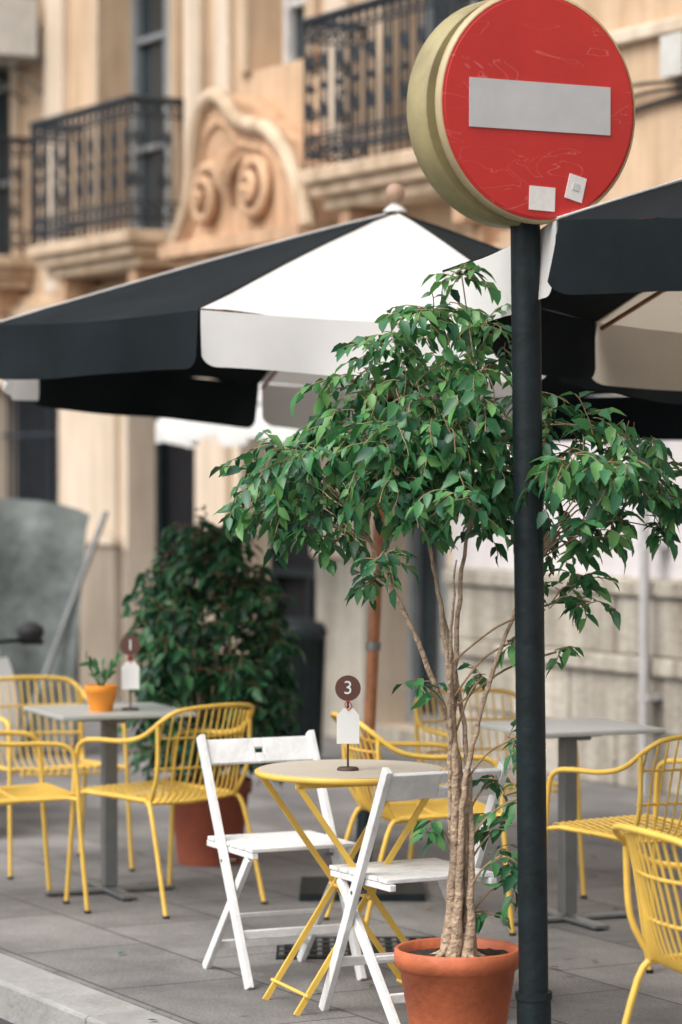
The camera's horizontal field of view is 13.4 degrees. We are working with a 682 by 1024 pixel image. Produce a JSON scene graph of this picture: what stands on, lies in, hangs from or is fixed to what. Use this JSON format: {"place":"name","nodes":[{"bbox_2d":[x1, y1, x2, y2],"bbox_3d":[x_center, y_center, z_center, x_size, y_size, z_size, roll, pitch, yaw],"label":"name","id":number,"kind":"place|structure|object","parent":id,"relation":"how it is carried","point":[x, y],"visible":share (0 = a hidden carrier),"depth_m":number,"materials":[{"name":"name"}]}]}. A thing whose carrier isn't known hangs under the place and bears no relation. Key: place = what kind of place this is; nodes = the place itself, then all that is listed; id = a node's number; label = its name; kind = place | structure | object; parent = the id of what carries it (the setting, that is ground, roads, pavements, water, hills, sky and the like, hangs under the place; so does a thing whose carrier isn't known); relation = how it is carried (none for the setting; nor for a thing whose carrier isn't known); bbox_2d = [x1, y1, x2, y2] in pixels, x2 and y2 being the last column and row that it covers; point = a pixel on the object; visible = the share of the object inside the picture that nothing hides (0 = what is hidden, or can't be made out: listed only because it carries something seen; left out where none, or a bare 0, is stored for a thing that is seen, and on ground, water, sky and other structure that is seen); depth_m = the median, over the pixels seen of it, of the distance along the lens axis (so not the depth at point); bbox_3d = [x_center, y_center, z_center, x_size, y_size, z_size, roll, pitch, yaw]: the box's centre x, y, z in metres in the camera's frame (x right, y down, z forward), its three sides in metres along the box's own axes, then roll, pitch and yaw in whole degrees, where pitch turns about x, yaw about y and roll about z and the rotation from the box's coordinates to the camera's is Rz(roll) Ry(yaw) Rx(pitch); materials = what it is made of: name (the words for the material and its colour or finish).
{"place":"outdoors","nodes":[
{"label":"outdoors","id":0,"kind":"place"},
{"bbox_2d":[0,1018,13,1023],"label":"road","id":1,"kind":"structure","parent":0,"point":[2,1021],"depth_m":9.62,"materials":[{"name":"grey asphalt"}]},
{"bbox_2d":[0,953,181,1023],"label":"kerb","id":2,"kind":"structure","parent":1,"relation":"on","point":[30,994],"depth_m":9.44,"materials":[{"name":"concrete"}]},
{"bbox_2d":[0,695,681,1023],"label":"pavement","id":3,"kind":"structure","parent":0,"point":[156,966],"depth_m":11.19,"materials":[{"name":"grey stone"}]},
{"bbox_2d":[0,622,43,781],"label":"parked scooter","id":4,"kind":"object","parent":3,"relation":"on","point":[30,633],"visible":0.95,"depth_m":13.92,"materials":[{"name":"plastic"}]},
{"bbox_2d":[0,730,90,913],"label":"metal chair","id":5,"kind":"object","parent":3,"relation":"on","point":[42,792],"visible":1,"depth_m":11.29,"materials":[{"name":"yellow paint"}]},
{"bbox_2d":[0,499,108,758],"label":"covered barrier","id":6,"kind":"object","parent":3,"relation":"on","point":[44,565],"visible":0.76,"depth_m":17.52,"materials":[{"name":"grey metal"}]},
{"bbox_2d":[0,675,134,879],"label":"metal chair","id":7,"kind":"object","parent":3,"relation":"on","point":[85,765],"visible":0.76,"depth_m":12.70,"materials":[{"name":"yellow paint"}]},
{"bbox_2d":[24,702,196,900],"bbox_3d":[-0.940,1.171,11.767,0.560,0.745,0.560,0,1,-22],"label":"square cafe table","id":8,"kind":"object","parent":3,"relation":"on","point":[108,881],"visible":0.96,"depth_m":11.74,"materials":[{"name":"grey metal"}]},
{"bbox_2d":[80,651,121,711],"bbox_3d":[-0.982,0.676,11.663,0.170,0.250,0.140,0,1,-33],"label":"potted succulent","id":9,"kind":"object","parent":8,"relation":"on","point":[101,696],"visible":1,"depth_m":11.63,"materials":[{"name":"orange ceramic"}]},
{"bbox_2d":[120,635,140,710],"bbox_3d":[-0.850,0.648,11.710,0.069,0.303,0.069,1,1,42],"label":"table number sign","id":10,"kind":"object","parent":8,"relation":"on","point":[130,645],"visible":1,"depth_m":11.70,"materials":[{"name":"white paint"}]},
{"bbox_2d":[63,702,267,918],"bbox_3d":[-0.685,1.145,11.452,0.608,0.812,0.576,1,1,44],"label":"metal chair","id":11,"kind":"object","parent":3,"relation":"on","point":[149,800],"visible":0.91,"depth_m":11.38,"materials":[{"name":"yellow paint"}]},
{"bbox_2d":[118,505,304,866],"bbox_3d":[-0.566,0.750,12.673,0.826,1.563,0.959,0,1,0],"label":"potted bush","id":12,"kind":"object","parent":3,"relation":"on","point":[260,678],"visible":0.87,"depth_m":12.51,"materials":[{"name":"green plant"}]},
{"bbox_2d":[196,730,366,989],"bbox_3d":[-0.208,1.171,9.844,0.436,0.818,0.476,0,1,-25],"label":"wooden folding chair","id":13,"kind":"object","parent":3,"relation":"on","point":[249,847],"visible":0.88,"depth_m":9.87,"materials":[{"name":"white paint"}]},
{"bbox_2d":[259,617,326,757],"bbox_3d":[-0.300,1.044,17.015,0.440,0.860,0.440,0,1,0],"label":"litter bin","id":14,"kind":"object","parent":3,"relation":"on","point":[309,675],"visible":0.3,"depth_m":16.86,"materials":[{"name":"black metal"}]},
{"bbox_2d":[0,183,681,900],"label":"patio umbrella","id":15,"kind":"object","parent":3,"relation":"on","point":[242,325],"visible":0.61,"depth_m":11.15,"materials":[{"name":"black fabric"}]},
{"bbox_2d":[0,0,681,754],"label":"facade wall","id":16,"kind":"structure","parent":3,"relation":"on","point":[654,158],"depth_m":19.07,"materials":[{"name":"paint"}]},
{"bbox_2d":[0,255,35,319],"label":"balcony slab","id":17,"kind":"structure","parent":16,"relation":"attached to","point":[16,274],"depth_m":23.03,"materials":[{"name":"beige stone"}]},
{"bbox_2d":[0,136,35,255],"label":"balcony railing","id":18,"kind":"object","parent":16,"relation":"attached to","point":[13,140],"visible":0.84,"depth_m":22.95,"materials":[{"name":"black metal"}]},
{"bbox_2d":[0,0,43,104],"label":"air conditioner","id":19,"kind":"object","parent":16,"relation":"attached to","point":[18,31],"visible":1,"depth_m":22.56,"materials":[{"name":"grey metal"}]},
{"bbox_2d":[27,229,172,302],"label":"balcony slab","id":20,"kind":"structure","parent":16,"relation":"attached to","point":[78,267],"depth_m":21.03,"materials":[{"name":"beige stone"}]},
{"bbox_2d":[29,95,183,245],"bbox_3d":[-1.734,-2.475,21.291,0.464,0.944,1.852,0,1,-29],"label":"balcony railing","id":21,"kind":"object","parent":16,"relation":"attached to","point":[53,124],"visible":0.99,"depth_m":20.95,"materials":[{"name":"black metal"}]},
{"bbox_2d":[155,382,302,447],"bbox_3d":[-0.291,-0.727,17.836,1.112,0.660,1.950,0,1,-29],"label":"shop awning","id":22,"kind":"object","parent":16,"relation":"attached to","point":[188,434],"visible":0.23,"depth_m":17.78,"materials":[{"name":"white fabric"}]},
{"bbox_2d":[0,0,480,728],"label":"doors and windows","id":23,"kind":"structure","parent":16,"relation":"attached to","point":[156,46],"depth_m":21.53,"materials":[{"name":"glass"}]},
{"bbox_2d":[159,87,338,268],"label":"carved pediment","id":24,"kind":"structure","parent":16,"relation":"attached to","point":[243,188],"depth_m":19.02,"materials":[{"name":"stone"}]},
{"bbox_2d":[0,0,681,796],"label":"mouldings","id":25,"kind":"object","parent":16,"relation":"attached to","point":[600,678],"visible":0.29,"depth_m":18.28,"materials":[{"name":"stone"}]},
{"bbox_2d":[302,0,483,169],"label":"balcony railing","id":26,"kind":"object","parent":16,"relation":"attached to","point":[320,22],"visible":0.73,"depth_m":17.51,"materials":[{"name":"black metal"}]},
{"bbox_2d":[299,149,505,244],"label":"balcony slab","id":27,"kind":"structure","parent":16,"relation":"attached to","point":[352,190],"depth_m":17.45,"materials":[{"name":"beige stone"}]},
{"bbox_2d":[632,32,681,794],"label":"cables and pipe","id":28,"kind":"object","parent":16,"relation":"attached to","point":[670,56],"visible":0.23,"depth_m":15.34,"materials":[{"name":"metal"}]},
{"bbox_2d":[255,759,445,1015],"bbox_3d":[0.037,1.202,9.317,0.628,0.759,0.614,0,1,0],"label":"round folding table","id":29,"kind":"object","parent":3,"relation":"on","point":[312,774],"visible":0.81,"depth_m":9.24,"materials":[{"name":"yellow painted metal"},{"name":"cream painted metal"}]},
{"bbox_2d":[335,675,360,770],"bbox_3d":[0.022,0.672,9.250,0.069,0.303,0.069,1,1,42],"label":"table number sign","id":30,"kind":"object","parent":29,"relation":"on","point":[347,688],"visible":1,"depth_m":9.24,"materials":[{"name":"white paint"}]},
{"bbox_2d":[276,936,434,958],"bbox_3d":[0.060,1.556,10.372,0.580,0.012,0.440,0,1,-1],"label":"drain grate","id":31,"kind":"object","parent":3,"relation":"on","point":[321,947],"visible":0.39,"depth_m":10.37,"materials":[{"name":"black metal"}]},
{"bbox_2d":[118,852,625,1019],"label":"fallen leaves","id":32,"kind":"object","parent":3,"relation":"on","point":[424,908],"visible":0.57,"depth_m":11.21,"materials":[{"name":"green plant"}]},
{"bbox_2d":[319,761,508,1023],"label":"wooden folding chair","id":33,"kind":"object","parent":3,"relation":"on","point":[380,875],"visible":0.7,"depth_m":8.97,"materials":[{"name":"white paint"}]},
{"bbox_2d":[323,712,515,935],"bbox_3d":[0.280,1.153,10.861,0.608,0.812,0.576,0,1,-15],"label":"metal chair","id":34,"kind":"object","parent":3,"relation":"on","point":[433,809],"visible":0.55,"depth_m":10.71,"materials":[{"name":"yellow paint"}]},
{"bbox_2d":[209,262,681,1023],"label":"potted ficus tree","id":35,"kind":"object","parent":3,"relation":"on","point":[457,972],"visible":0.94,"depth_m":8.51,"materials":[{"name":"green plant"}]},
{"bbox_2d":[408,688,586,898],"bbox_3d":[0.613,1.140,11.786,0.576,0.812,0.607,0,1,-20],"label":"metal chair","id":36,"kind":"object","parent":3,"relation":"on","point":[418,724],"visible":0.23,"depth_m":11.91,"materials":[{"name":"yellow paint"}]},
{"bbox_2d":[406,0,635,1023],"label":"no entry sign","id":37,"kind":"object","parent":3,"relation":"on","point":[521,114],"visible":1,"depth_m":8.31,"materials":[{"name":"metal"}]},
{"bbox_2d":[439,178,681,390],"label":"patio umbrella","id":38,"kind":"object","parent":3,"relation":"on","point":[612,268],"visible":0.75,"depth_m":8.86,"materials":[{"name":"black fabric"}]},
{"bbox_2d":[472,717,664,930],"bbox_3d":[0.860,1.181,11.017,0.540,0.745,0.540,0,1,-24],"label":"square cafe table","id":39,"kind":"object","parent":3,"relation":"on","point":[568,733],"visible":0.67,"depth_m":10.99,"materials":[{"name":"grey metal"}]},
{"bbox_2d":[546,734,681,973],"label":"metal chair","id":40,"kind":"object","parent":3,"relation":"on","point":[637,819],"visible":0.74,"depth_m":10.09,"materials":[{"name":"yellow paint"}]},
{"bbox_2d":[612,823,681,1023],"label":"metal chair","id":41,"kind":"object","parent":3,"relation":"on","point":[654,955],"visible":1,"depth_m":7.40,"materials":[{"name":"yellow paint"}]}
]}

